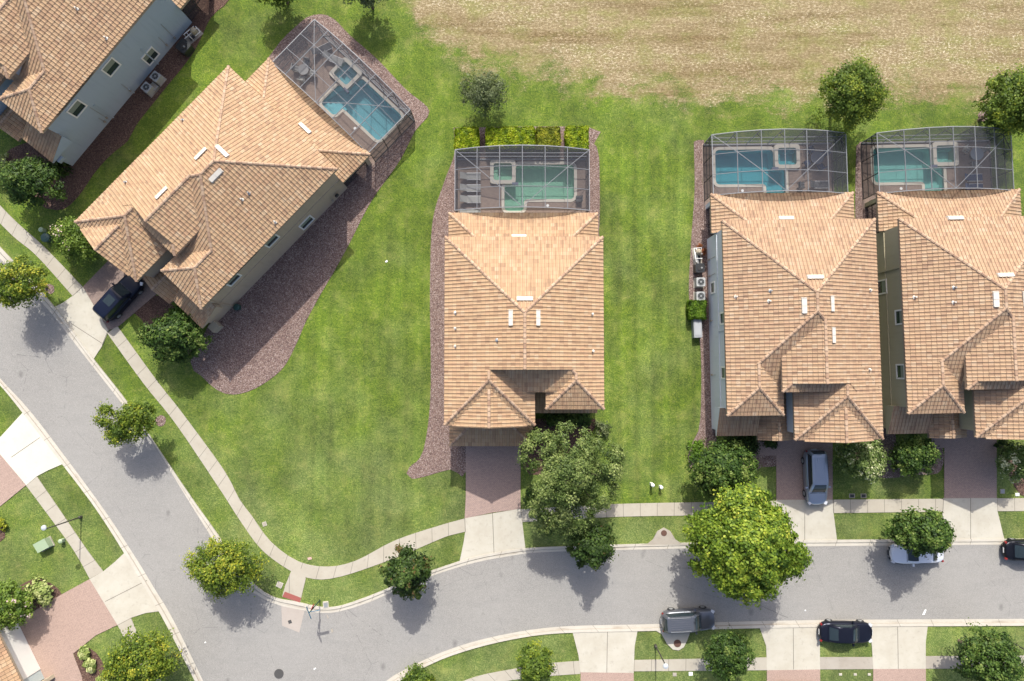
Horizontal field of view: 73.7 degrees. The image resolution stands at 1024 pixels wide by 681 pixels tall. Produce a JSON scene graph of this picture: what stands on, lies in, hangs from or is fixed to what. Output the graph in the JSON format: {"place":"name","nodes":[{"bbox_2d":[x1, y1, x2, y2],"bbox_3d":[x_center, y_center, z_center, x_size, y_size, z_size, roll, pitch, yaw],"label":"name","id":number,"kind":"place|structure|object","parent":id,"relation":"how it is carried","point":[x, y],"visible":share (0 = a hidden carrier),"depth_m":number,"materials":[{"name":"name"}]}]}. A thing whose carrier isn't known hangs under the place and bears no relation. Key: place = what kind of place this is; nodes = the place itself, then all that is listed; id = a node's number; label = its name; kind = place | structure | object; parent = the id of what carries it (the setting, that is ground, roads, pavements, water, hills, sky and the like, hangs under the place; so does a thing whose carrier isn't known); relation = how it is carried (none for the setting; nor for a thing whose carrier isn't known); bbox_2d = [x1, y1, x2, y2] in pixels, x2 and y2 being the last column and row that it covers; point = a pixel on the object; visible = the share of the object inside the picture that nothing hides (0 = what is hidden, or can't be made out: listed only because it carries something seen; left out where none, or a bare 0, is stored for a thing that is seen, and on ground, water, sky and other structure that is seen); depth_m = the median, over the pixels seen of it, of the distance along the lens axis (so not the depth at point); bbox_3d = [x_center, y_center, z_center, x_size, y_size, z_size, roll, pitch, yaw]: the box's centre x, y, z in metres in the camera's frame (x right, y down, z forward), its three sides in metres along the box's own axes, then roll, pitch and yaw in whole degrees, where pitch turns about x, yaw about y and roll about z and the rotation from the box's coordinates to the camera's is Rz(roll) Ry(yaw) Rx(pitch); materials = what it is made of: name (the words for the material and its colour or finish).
{"place":"outdoors","nodes":[
{"label":"outdoors","id":0,"kind":"place"},
{"bbox_2d":[0,455,25,505],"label":"driveway","id":1,"kind":"structure","parent":0,"point":[12,483],"depth_m":62.08,"materials":[{"name":"brick"}]},
{"bbox_2d":[0,413,61,484],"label":"driveway","id":2,"kind":"structure","parent":0,"point":[31,462],"depth_m":62.20,"materials":[{"name":"concrete"}]},
{"bbox_2d":[0,206,82,295],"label":"sidewalk","id":3,"kind":"structure","parent":0,"point":[72,285],"depth_m":63.01,"materials":[{"name":"concrete"}]},
{"bbox_2d":[26,476,102,578],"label":"sidewalk","id":4,"kind":"structure","parent":0,"point":[45,500],"depth_m":61.91,"materials":[{"name":"concrete"}]},
{"bbox_2d":[20,579,116,680],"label":"driveway","id":5,"kind":"structure","parent":0,"point":[62,629],"depth_m":61.51,"materials":[{"name":"brick"}]},
{"bbox_2d":[55,287,108,357],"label":"driveway","id":6,"kind":"structure","parent":0,"point":[76,309],"depth_m":62.73,"materials":[{"name":"concrete"}]},
{"bbox_2d":[83,261,155,329],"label":"driveway","id":7,"kind":"structure","parent":0,"point":[97,285],"depth_m":62.85,"materials":[{"name":"brick"}]},
{"bbox_2d":[92,275,144,322],"bbox_3d":[-35.719,-3.959,61.977,2.290,1.738,4.940,41,88,2],"label":"parked suv","id":8,"kind":"object","parent":7,"relation":"on","point":[115,301],"visible":0.95,"depth_m":61.49,"materials":[{"name":"paint"}]},
{"bbox_2d":[90,554,157,624],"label":"driveway","id":9,"kind":"structure","parent":0,"point":[119,575],"depth_m":61.66,"materials":[{"name":"concrete"}]},
{"bbox_2d":[107,327,464,579],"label":"sidewalk","id":10,"kind":"structure","parent":0,"point":[221,479],"depth_m":61.94,"materials":[{"name":"concrete"}]},
{"bbox_2d":[281,606,303,631],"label":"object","id":11,"kind":"structure","parent":0,"point":[295,616],"depth_m":61.58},
{"bbox_2d":[282,564,305,601],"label":"path","id":12,"kind":"structure","parent":0,"point":[295,583],"depth_m":61.69,"materials":[{"name":"concrete"}]},
{"bbox_2d":[287,37,415,168],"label":"patio","id":13,"kind":"structure","parent":0,"point":[358,134],"depth_m":63.70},
{"bbox_2d":[273,19,414,161],"bbox_3d":[-15.227,-22.654,61.587,11.958,4.120,5.510,43,88,2],"label":"pool cage","id":14,"kind":"object","parent":13,"relation":"on","point":[304,41],"visible":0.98,"depth_m":61.59,"materials":[{"name":"grey metal"}]},
{"bbox_2d":[319,57,403,142],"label":"swimming pool","id":15,"kind":"structure","parent":13,"relation":"in","point":[378,120],"depth_m":64.81,"materials":[{"name":"liquid"}]},
{"bbox_2d":[460,509,524,560],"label":"driveway","id":16,"kind":"structure","parent":0,"point":[505,528],"depth_m":61.88,"materials":[{"name":"concrete"}]},
{"bbox_2d":[465,446,520,517],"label":"driveway","id":17,"kind":"structure","parent":0,"point":[493,478],"depth_m":62.09,"materials":[{"name":"pink brick"}]},
{"bbox_2d":[0,0,1023,680],"bbox_3d":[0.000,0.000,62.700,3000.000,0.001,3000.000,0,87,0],"label":"ground","id":18,"kind":"structure","parent":0,"point":[316,444],"depth_m":62.97,"materials":[{"name":"plant"}]},
{"bbox_2d":[0,623,54,680],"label":"house","id":19,"kind":"structure","parent":18,"relation":"on","point":[18,661],"depth_m":59.85,"materials":[{"name":"tile"}]},
{"bbox_2d":[0,623,39,679],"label":"garage door","id":20,"kind":"structure","parent":19,"relation":"in","point":[15,640],"depth_m":60.30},
{"bbox_2d":[12,578,60,620],"bbox_3d":[-43.921,23.455,61.668,6.052,0.055,2.818,-31,88,-1],"label":"mulch bed","id":21,"kind":"object","parent":18,"relation":"on","point":[56,592],"visible":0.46,"depth_m":61.67,"materials":[{"name":"brown soil"}]},
{"bbox_2d":[0,576,35,632],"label":"crape myrtle","id":22,"kind":"object","parent":21,"relation":"on","point":[10,614],"visible":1,"depth_m":58.88,"materials":[{"name":"green plant"}]},
{"bbox_2d":[22,573,53,609],"bbox_3d":[-42.368,22.582,61.128,3.013,1.227,2.750,27,88,1],"label":"shrub","id":23,"kind":"object","parent":21,"relation":"on","point":[41,591],"visible":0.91,"depth_m":60.96,"materials":[{"name":"green plant"}]},
{"bbox_2d":[45,284,54,293],"bbox_3d":[-42.593,-4.723,62.916,0.902,0.080,0.908,0,87,0],"label":"mulch bed","id":24,"kind":"object","parent":18,"relation":"on","point":[51,290],"visible":0.72,"depth_m":62.88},
{"bbox_2d":[0,252,50,309],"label":"street tree","id":25,"kind":"object","parent":24,"relation":"on","point":[18,289],"visible":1,"depth_m":58.55,"materials":[{"name":"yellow plant"}]},
{"bbox_2d":[46,213,99,265],"bbox_3d":[-38.671,-8.937,61.056,5.622,4.128,4.894,0,87,0],"label":"crape myrtle","id":26,"kind":"object","parent":18,"relation":"on","point":[75,243],"visible":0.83,"depth_m":59.88,"materials":[{"name":"green plant"}]},
{"bbox_2d":[74,648,104,680],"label":"mulch bed","id":27,"kind":"object","parent":18,"relation":"on","point":[86,676],"visible":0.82,"depth_m":61.38,"materials":[{"name":"brown soil"}]},
{"bbox_2d":[0,379,202,680],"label":"kerb","id":28,"kind":"structure","parent":18,"relation":"on","point":[125,548],"depth_m":61.85,"materials":[{"name":"concrete"}]},
{"bbox_2d":[0,0,208,165],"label":"house","id":29,"kind":"structure","parent":18,"relation":"on","point":[74,74],"depth_m":57.31,"materials":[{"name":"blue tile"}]},
{"bbox_2d":[66,99,87,117],"bbox_3d":[-37.793,-20.149,59.276,0.120,1.500,1.500,38,88,2],"label":"window","id":30,"kind":"structure","parent":29,"relation":"in","point":[77,107],"depth_m":59.25,"materials":[{"name":"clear glass"}]},
{"bbox_2d":[100,57,121,76],"bbox_3d":[-34.897,-23.789,59.385,0.120,1.500,1.500,38,88,2],"label":"window","id":31,"kind":"structure","parent":29,"relation":"in","point":[112,65],"depth_m":59.36,"materials":[{"name":"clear glass"}]},
{"bbox_2d":[6,0,228,209],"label":"mulch bed","id":32,"kind":"object","parent":18,"relation":"on","point":[113,136],"visible":0.54,"depth_m":63.51,"materials":[{"name":"brown soil"}]},
{"bbox_2d":[0,153,67,209],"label":"magnolia tree","id":33,"kind":"object","parent":32,"relation":"on","point":[25,179],"visible":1,"depth_m":59.55,"materials":[{"name":"green plant"}]},
{"bbox_2d":[89,396,158,447],"bbox_3d":[-33.250,7.061,59.761,5.945,5.272,4.457,0,87,0],"label":"street tree","id":34,"kind":"object","parent":18,"relation":"on","point":[135,418],"visible":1,"depth_m":58.24,"materials":[{"name":"green plant"}]},
{"bbox_2d":[99,625,181,680],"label":"street tree","id":35,"kind":"object","parent":18,"relation":"on","point":[134,653],"visible":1,"depth_m":57.02,"materials":[{"name":"green plant"}]},
{"bbox_2d":[134,295,191,353],"bbox_3d":[-31.680,-1.264,62.748,3.310,0.055,6.797,-40,88,-2],"label":"mulch bed","id":36,"kind":"object","parent":18,"relation":"on","point":[148,310],"visible":0.4,"depth_m":62.79,"materials":[{"name":"brown soil"}]},
{"bbox_2d":[132,310,212,369],"bbox_3d":[-29.712,-0.175,60.155,5.522,5.127,5.416,-37,88,-2],"label":"magnolia tree","id":37,"kind":"object","parent":36,"relation":"on","point":[169,334],"visible":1,"depth_m":59.21,"materials":[{"name":"green plant"}]},
{"bbox_2d":[74,57,371,332],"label":"house","id":38,"kind":"structure","parent":18,"relation":"on","point":[214,201],"depth_m":56.29,"materials":[{"name":"tile"}]},
{"bbox_2d":[179,535,268,603],"bbox_3d":[-24.541,19.411,58.828,7.088,6.068,5.993,0,87,0],"label":"street tree","id":39,"kind":"object","parent":18,"relation":"on","point":[229,562],"visible":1,"depth_m":57.40,"materials":[{"name":"green plant"}]},
{"bbox_2d":[191,14,428,394],"bbox_3d":[-21.602,-12.676,63.246,16.042,0.055,35.302,29,88,1],"label":"mulch bed","id":40,"kind":"object","parent":18,"relation":"on","point":[252,344],"visible":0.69,"depth_m":62.89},
{"bbox_2d":[376,541,434,600],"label":"magnolia tree","id":41,"kind":"object","parent":18,"relation":"on","point":[408,576],"visible":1,"depth_m":57.42,"materials":[{"name":"green plant"}]},
{"bbox_2d":[398,661,435,680],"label":"tree","id":42,"kind":"object","parent":18,"relation":"on","point":[416,670],"visible":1,"depth_m":60.28,"materials":[{"name":"green plant"}]},
{"bbox_2d":[458,64,512,122],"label":"sparse tree","id":43,"kind":"object","parent":18,"relation":"on","point":[484,94],"visible":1,"depth_m":60.31,"materials":[{"name":"green plant"}]},
{"bbox_2d":[406,126,599,478],"bbox_3d":[-0.120,-3.546,62.847,15.853,0.055,33.842,6,88,0],"label":"mulch bed","id":44,"kind":"object","parent":18,"relation":"on","point":[438,454],"visible":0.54,"depth_m":62.74,"materials":[{"name":"gravel"}]},
{"bbox_2d":[453,126,479,150],"bbox_3d":[-4.150,-18.348,62.794,2.462,1.579,2.480,0,87,0],"label":"hedge","id":45,"kind":"object","parent":44,"relation":"on","point":[465,137],"visible":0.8,"depth_m":62.20,"materials":[{"name":"green plant"}]},
{"bbox_2d":[485,126,535,145],"bbox_3d":[-0.139,-18.470,62.798,4.761,1.585,2.350,0,87,0],"label":"hedge","id":46,"kind":"object","parent":44,"relation":"on","point":[512,135],"visible":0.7,"depth_m":62.21,"materials":[{"name":"green plant"}]},
{"bbox_2d":[535,126,561,145],"bbox_3d":[3.348,-18.515,62.913,2.484,1.336,2.362,0,87,0],"label":"hedge","id":47,"kind":"object","parent":44,"relation":"on","point":[548,135],"visible":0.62,"depth_m":62.42,"materials":[{"name":"green plant"}]},
{"bbox_2d":[564,125,589,148],"bbox_3d":[5.922,-18.406,62.760,2.375,1.619,2.466,0,87,0],"label":"hedge","id":48,"kind":"object","parent":44,"relation":"on","point":[575,136],"visible":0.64,"depth_m":62.12,"materials":[{"name":"green plant"}]},
{"bbox_2d":[0,247,1006,612],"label":"kerb","id":49,"kind":"structure","parent":18,"relation":"on","point":[48,305],"depth_m":61.83,"materials":[{"name":"concrete"}]},
{"bbox_2d":[443,212,604,446],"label":"house","id":50,"kind":"structure","parent":18,"relation":"on","point":[524,319],"depth_m":55.66,"materials":[{"name":"tile"}]},
{"bbox_2d":[515,638,556,680],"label":"street tree","id":51,"kind":"object","parent":18,"relation":"on","point":[534,662],"visible":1,"depth_m":57.79,"materials":[{"name":"green plant"}]},
{"bbox_2d":[523,418,594,474],"bbox_3d":[4.270,9.659,62.271,6.668,0.055,5.106,0,87,0],"label":"mulch bed","id":52,"kind":"object","parent":18,"relation":"on","point":[540,423],"visible":0.24,"depth_m":62.28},
{"bbox_2d":[541,413,565,428],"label":"shrub","id":53,"kind":"object","parent":52,"relation":"on","point":[553,419],"visible":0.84,"depth_m":61.46,"materials":[{"name":"green plant"}]},
{"bbox_2d":[515,420,629,543],"bbox_3d":[4.965,11.829,57.782,9.756,8.824,10.499,0,87,0],"label":"oak tree","id":54,"kind":"object","parent":18,"relation":"on","point":[575,474],"visible":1,"depth_m":55.70,"materials":[{"name":"green plant"}]},
{"bbox_2d":[564,413,592,428],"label":"shrub","id":55,"kind":"object","parent":18,"relation":"on","point":[579,419],"visible":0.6,"depth_m":61.28,"materials":[{"name":"green plant"}]},
{"bbox_2d":[564,521,618,571],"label":"magnolia tree","id":56,"kind":"object","parent":18,"relation":"on","point":[595,550],"visible":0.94,"depth_m":57.60,"materials":[{"name":"green plant"}]},
{"bbox_2d":[387,619,1023,680],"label":"kerb","id":57,"kind":"structure","parent":18,"relation":"on","point":[718,625],"depth_m":61.48,"materials":[{"name":"concrete"}]},
{"bbox_2d":[700,625,756,680],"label":"street tree","id":58,"kind":"object","parent":18,"relation":"on","point":[732,657],"visible":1,"depth_m":57.62,"materials":[{"name":"green plant"}]},
{"bbox_2d":[688,140,775,472],"bbox_3d":[20.254,-3.108,62.828,8.415,0.055,31.089,0,87,0],"label":"mulch bed","id":59,"kind":"object","parent":18,"relation":"on","point":[699,234],"visible":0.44,"depth_m":62.81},
{"bbox_2d":[686,299,706,320],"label":"hedge","id":60,"kind":"object","parent":59,"relation":"on","point":[696,309],"visible":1,"depth_m":61.75,"materials":[{"name":"green plant"}]},
{"bbox_2d":[687,437,708,461],"bbox_3d":[16.738,9.907,61.600,2.004,1.362,2.326,0,87,0],"label":"shrub","id":61,"kind":"object","parent":59,"relation":"on","point":[696,446],"visible":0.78,"depth_m":61.44,"materials":[{"name":"green plant"}]},
{"bbox_2d":[684,436,761,501],"bbox_3d":[18.303,11.244,59.529,6.014,5.379,5.858,-40,88,-2],"label":"magnolia tree","id":62,"kind":"object","parent":59,"relation":"on","point":[720,460],"visible":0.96,"depth_m":58.21,"materials":[{"name":"green plant"}]},
{"bbox_2d":[728,436,764,457],"bbox_3d":[20.751,9.348,61.592,4.186,1.473,3.307,0,87,0],"label":"shrub","id":63,"kind":"object","parent":59,"relation":"on","point":[753,445],"visible":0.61,"depth_m":61.35,"materials":[{"name":"green plant"}]},
{"bbox_2d":[680,477,812,609],"bbox_3d":[19.002,16.834,56.994,9.521,9.964,10.396,-23,88,-1],"label":"broadleaf tree","id":64,"kind":"object","parent":18,"relation":"on","point":[763,538],"visible":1,"depth_m":54.22,"materials":[{"name":"green plant"}]},
{"bbox_2d":[705,191,883,442],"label":"house","id":65,"kind":"structure","parent":18,"relation":"on","point":[794,332],"depth_m":55.76,"materials":[{"name":"tile"}]},
{"bbox_2d":[818,619,872,646],"bbox_3d":[29.781,26.025,60.807,4.790,1.462,2.190,1,88,0],"label":"parked car","id":66,"kind":"object","parent":18,"relation":"on","point":[845,631],"visible":1,"depth_m":60.65,"materials":[{"name":"paint"}]},
{"bbox_2d":[811,54,894,138],"bbox_3d":[29.714,-21.391,60.103,6.833,7.074,6.673,42,88,2],"label":"lawn tree","id":67,"kind":"object","parent":18,"relation":"on","point":[851,82],"visible":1,"depth_m":58.50,"materials":[{"name":"green plant"}]},
{"bbox_2d":[829,439,890,486],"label":"flowering tree","id":68,"kind":"object","parent":18,"relation":"on","point":[866,460],"visible":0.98,"depth_m":58.83,"materials":[{"name":"green plant"}]},
{"bbox_2d":[855,143,943,477],"bbox_3d":[35.331,-2.975,62.822,8.018,0.055,31.053,0,87,0],"label":"mulch bed","id":69,"kind":"object","parent":18,"relation":"on","point":[889,440],"visible":0.22,"depth_m":62.27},
{"bbox_2d":[886,434,944,480],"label":"bushy tree","id":70,"kind":"object","parent":18,"relation":"on","point":[920,457],"visible":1,"depth_m":59.47,"materials":[{"name":"green plant"}]},
{"bbox_2d":[879,503,956,557],"bbox_3d":[35.002,16.306,58.496,6.556,6.995,4.771,0,87,0],"label":"magnolia tree","id":71,"kind":"object","parent":18,"relation":"on","point":[930,531],"visible":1,"depth_m":57.40,"materials":[{"name":"green plant"}]},
{"bbox_2d":[864,188,1023,439],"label":"house","id":72,"kind":"structure","parent":18,"relation":"on","point":[950,268],"depth_m":55.93,"materials":[{"name":"tile"}]},
{"bbox_2d":[949,617,1023,680],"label":"street tree","id":73,"kind":"object","parent":18,"relation":"on","point":[999,660],"visible":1,"depth_m":56.63,"materials":[{"name":"green plant"}]},
{"bbox_2d":[972,58,1023,139],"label":"lawn tree","id":74,"kind":"object","parent":18,"relation":"on","point":[1006,101],"visible":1,"depth_m":58.55,"materials":[{"name":"green plant"}]},
{"bbox_2d":[995,440,1023,484],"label":"flowering tree","id":75,"kind":"object","parent":18,"relation":"on","point":[1004,466],"visible":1,"depth_m":59.32,"materials":[{"name":"green plant"}]},
{"bbox_2d":[0,259,1023,680],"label":"road","id":76,"kind":"structure","parent":0,"point":[54,381],"depth_m":61.70,"materials":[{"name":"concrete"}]},
{"bbox_2d":[660,606,715,634],"bbox_3d":[15.710,24.941,60.691,4.840,1.786,2.240,-3,88,0],"label":"parked suv","id":77,"kind":"object","parent":76,"relation":"on","point":[687,620],"visible":1,"depth_m":60.24,"materials":[{"name":"paint"}]},
{"bbox_2d":[887,542,943,566],"bbox_3d":[36.307,19.078,61.125,4.790,1.432,2.160,-1,88,0],"label":"parked car","id":78,"kind":"object","parent":76,"relation":"on","point":[897,555],"visible":0.49,"depth_m":60.98,"materials":[{"name":"paint"}]},
{"bbox_2d":[1002,538,1023,560],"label":"parked car","id":79,"kind":"object","parent":76,"relation":"on","point":[1013,549],"visible":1,"depth_m":61.00,"materials":[{"name":"paint"}]},
{"bbox_2d":[458,160,585,212],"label":"patio","id":80,"kind":"structure","parent":0,"point":[489,196],"depth_m":63.25,"materials":[{"name":"concrete"}]},
{"bbox_2d":[455,145,589,212],"bbox_3d":[0.902,-14.205,61.218,11.958,4.120,5.510,0,87,0],"label":"pool cage","id":81,"kind":"object","parent":80,"relation":"on","point":[521,152],"visible":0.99,"depth_m":60.80,"materials":[{"name":"grey metal"}]},
{"bbox_2d":[490,160,576,212],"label":"swimming pool","id":82,"kind":"structure","parent":80,"relation":"in","point":[511,179],"depth_m":64.54,"materials":[{"name":"liquid"}]},
{"bbox_2d":[464,661,579,680],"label":"sidewalk","id":83,"kind":"structure","parent":0,"point":[568,668],"depth_m":61.34,"materials":[{"name":"concrete"}]},
{"bbox_2d":[573,631,636,672],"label":"driveway","id":84,"kind":"structure","parent":0,"point":[598,653],"depth_m":61.42,"materials":[{"name":"concrete"}]},
{"bbox_2d":[580,672,633,680],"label":"driveway","id":85,"kind":"structure","parent":0,"point":[591,676],"depth_m":61.32,"materials":[{"name":"brick"}]},
{"bbox_2d":[521,501,775,521],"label":"sidewalk","id":86,"kind":"structure","parent":0,"point":[653,509],"depth_m":61.98,"materials":[{"name":"concrete"}]},
{"bbox_2d":[642,527,687,544],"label":"path","id":87,"kind":"structure","parent":0,"point":[660,539],"depth_m":61.80,"materials":[{"name":"concrete"}]},
{"bbox_2d":[655,630,689,649],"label":"path","id":88,"kind":"structure","parent":0,"point":[671,638],"depth_m":61.42,"materials":[{"name":"concrete"}]},
{"bbox_2d":[634,657,766,670],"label":"sidewalk","id":89,"kind":"structure","parent":0,"point":[678,665],"depth_m":61.37,"materials":[{"name":"concrete"}]},
{"bbox_2d":[702,144,831,209],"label":"patio","id":90,"kind":"structure","parent":0,"point":[795,175],"depth_m":63.32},
{"bbox_2d":[713,144,799,191],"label":"swimming pool","id":91,"kind":"structure","parent":90,"relation":"in","point":[772,162],"depth_m":64.60,"materials":[{"name":"liquid"}]},
{"bbox_2d":[703,128,847,201],"bbox_3d":[23.736,-15.624,61.280,11.958,4.120,5.510,-1,87,0],"label":"pool cage","id":92,"kind":"object","parent":90,"relation":"on","point":[807,137],"visible":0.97,"depth_m":61.18,"materials":[{"name":"grey metal"}]},
{"bbox_2d":[760,627,819,669],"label":"driveway","id":93,"kind":"structure","parent":0,"point":[779,647],"depth_m":61.44,"materials":[{"name":"concrete"}]},
{"bbox_2d":[767,669,819,680],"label":"driveway","id":94,"kind":"structure","parent":0,"point":[793,675],"depth_m":61.33,"materials":[{"name":"brick"}]},
{"bbox_2d":[776,440,832,499],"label":"driveway","id":95,"kind":"structure","parent":0,"point":[789,473],"depth_m":62.14,"materials":[{"name":"brown brick"}]},
{"bbox_2d":[801,449,830,504],"bbox_3d":[27.332,12.286,61.267,2.260,1.740,4.990,-1,88,0],"label":"parked minivan","id":96,"kind":"object","parent":95,"relation":"on","point":[814,462],"visible":1,"depth_m":60.72,"materials":[{"name":"paint"}]},
{"bbox_2d":[776,500,836,539],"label":"driveway","id":97,"kind":"structure","parent":0,"point":[814,522],"depth_m":61.94,"materials":[{"name":"concrete"}]},
{"bbox_2d":[820,657,872,668],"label":"sidewalk","id":98,"kind":"structure","parent":0,"point":[846,662],"depth_m":61.38,"materials":[{"name":"concrete"}]},
{"bbox_2d":[833,499,942,512],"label":"sidewalk","id":99,"kind":"structure","parent":0,"point":[864,505],"depth_m":62.00,"materials":[{"name":"concrete"}]},
{"bbox_2d":[871,626,927,668],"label":"driveway","id":100,"kind":"structure","parent":0,"point":[904,647],"depth_m":61.44,"materials":[{"name":"concrete"}]},
{"bbox_2d":[873,669,925,680],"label":"driveway","id":101,"kind":"structure","parent":0,"point":[899,674],"depth_m":61.33,"materials":[{"name":"brick"}]},
{"bbox_2d":[859,141,990,208],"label":"patio","id":102,"kind":"structure","parent":0,"point":[963,166],"depth_m":63.34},
{"bbox_2d":[878,142,958,189],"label":"swimming pool","id":103,"kind":"structure","parent":102,"relation":"in","point":[894,160],"depth_m":64.38,"materials":[{"name":"liquid"}]},
{"bbox_2d":[860,126,1013,199],"bbox_3d":[38.420,-15.840,61.290,11.958,4.120,5.510,-1,88,0],"label":"pool cage","id":104,"kind":"object","parent":102,"relation":"on","point":[1000,154],"visible":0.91,"depth_m":61.32,"materials":[{"name":"grey metal"}]},
{"bbox_2d":[944,430,996,497],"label":"driveway","id":105,"kind":"structure","parent":0,"point":[970,468],"depth_m":62.14,"materials":[{"name":"brown brick"}]},
{"bbox_2d":[942,498,1003,538],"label":"driveway","id":106,"kind":"structure","parent":0,"point":[985,522],"depth_m":61.95,"materials":[{"name":"concrete"}]},
{"bbox_2d":[926,655,1023,668],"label":"sidewalk","id":107,"kind":"structure","parent":0,"point":[939,662],"depth_m":61.39,"materials":[{"name":"concrete"}]},
{"bbox_2d":[997,498,1023,510],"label":"sidewalk","id":108,"kind":"structure","parent":0,"point":[1010,504],"depth_m":62.00,"materials":[{"name":"concrete"}]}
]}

